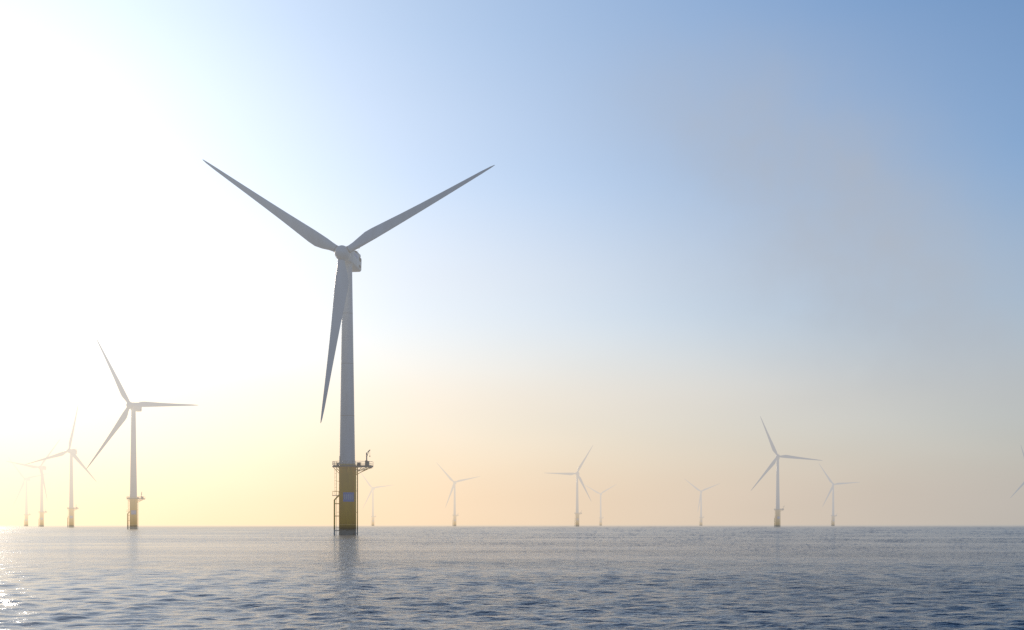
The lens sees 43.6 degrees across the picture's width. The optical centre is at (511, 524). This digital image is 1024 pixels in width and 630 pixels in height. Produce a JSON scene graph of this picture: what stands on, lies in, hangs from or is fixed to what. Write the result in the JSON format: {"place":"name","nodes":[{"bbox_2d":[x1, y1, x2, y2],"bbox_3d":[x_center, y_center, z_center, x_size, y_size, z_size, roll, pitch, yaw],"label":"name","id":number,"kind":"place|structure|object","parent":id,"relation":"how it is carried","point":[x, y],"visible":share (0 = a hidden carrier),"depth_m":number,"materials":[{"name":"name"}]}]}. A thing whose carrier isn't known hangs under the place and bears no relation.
{"place":"outdoors","nodes":[
{"label":"outdoors","id":0,"kind":"place"},
{"bbox_2d":[0,525,1023,629],"bbox_3d":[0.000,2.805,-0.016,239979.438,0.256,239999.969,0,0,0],"label":"sea","id":1,"kind":"structure","parent":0,"point":[528,577],"depth_m":66.74,"materials":[{"name":"blue liquid"}]},
{"bbox_2d":[8,457,48,525],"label":"turbine","id":2,"kind":"object","parent":1,"relation":"on","point":[26,514],"visible":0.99,"depth_m":1961.91,"materials":[{"name":"white paint"}]},
{"bbox_2d":[7,441,58,526],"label":"turbine","id":3,"kind":"object","parent":1,"relation":"on","point":[41,468],"visible":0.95,"depth_m":1563.42,"materials":[{"name":"white paint"}]},
{"bbox_2d":[25,407,95,526],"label":"turbine","id":4,"kind":"object","parent":1,"relation":"on","point":[73,453],"visible":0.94,"depth_m":1211.64,"materials":[{"name":"white paint"}]},
{"bbox_2d":[86,338,196,528],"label":"turbine","id":5,"kind":"object","parent":1,"relation":"on","point":[133,498],"visible":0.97,"depth_m":749.15,"materials":[{"name":"white paint"}]},
{"bbox_2d":[203,160,494,534],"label":"turbine","id":6,"kind":"object","parent":1,"relation":"on","point":[349,260],"visible":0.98,"depth_m":330.38,"materials":[{"name":"white paint"}]},
{"bbox_2d":[361,473,390,525],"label":"turbine","id":7,"kind":"object","parent":1,"relation":"on","point":[372,492],"visible":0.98,"depth_m":2452.57,"materials":[{"name":"white paint"}]},
{"bbox_2d":[436,462,479,525],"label":"turbine","id":8,"kind":"object","parent":1,"relation":"on","point":[454,515],"visible":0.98,"depth_m":2115.51,"materials":[{"name":"white paint"}]},
{"bbox_2d":[549,447,591,526],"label":"turbine","id":9,"kind":"object","parent":1,"relation":"on","point":[577,513],"visible":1,"depth_m":1748.54,"materials":[{"name":"white paint"}]},
{"bbox_2d":[585,485,614,525],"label":"turbine","id":10,"kind":"object","parent":1,"relation":"on","point":[600,519],"visible":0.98,"depth_m":2916.91,"materials":[{"name":"white paint"}]},
{"bbox_2d":[685,479,719,525],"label":"turbine","id":11,"kind":"object","parent":1,"relation":"on","point":[700,503],"visible":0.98,"depth_m":2698.32,"materials":[{"name":"white paint"}]},
{"bbox_2d":[752,416,822,526],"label":"turbine","id":12,"kind":"object","parent":1,"relation":"on","point":[777,518],"visible":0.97,"depth_m":1307.05,"materials":[{"name":"white paint"}]},
{"bbox_2d":[819,464,857,525],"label":"turbine","id":13,"kind":"object","parent":1,"relation":"on","point":[832,515],"visible":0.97,"depth_m":2224.68,"materials":[{"name":"white paint"}]},
{"bbox_2d":[1010,447,1023,497],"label":"turbine","id":14,"kind":"object","parent":1,"relation":"on","point":[1022,484],"visible":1,"depth_m":1794.64,"materials":[{"name":"white paint"}]},
{"bbox_2d":[0,0,1023,524],"label":"sky","id":15,"kind":"structure","parent":0,"point":[693,222],"materials":[{"name":"blue"}]}
]}

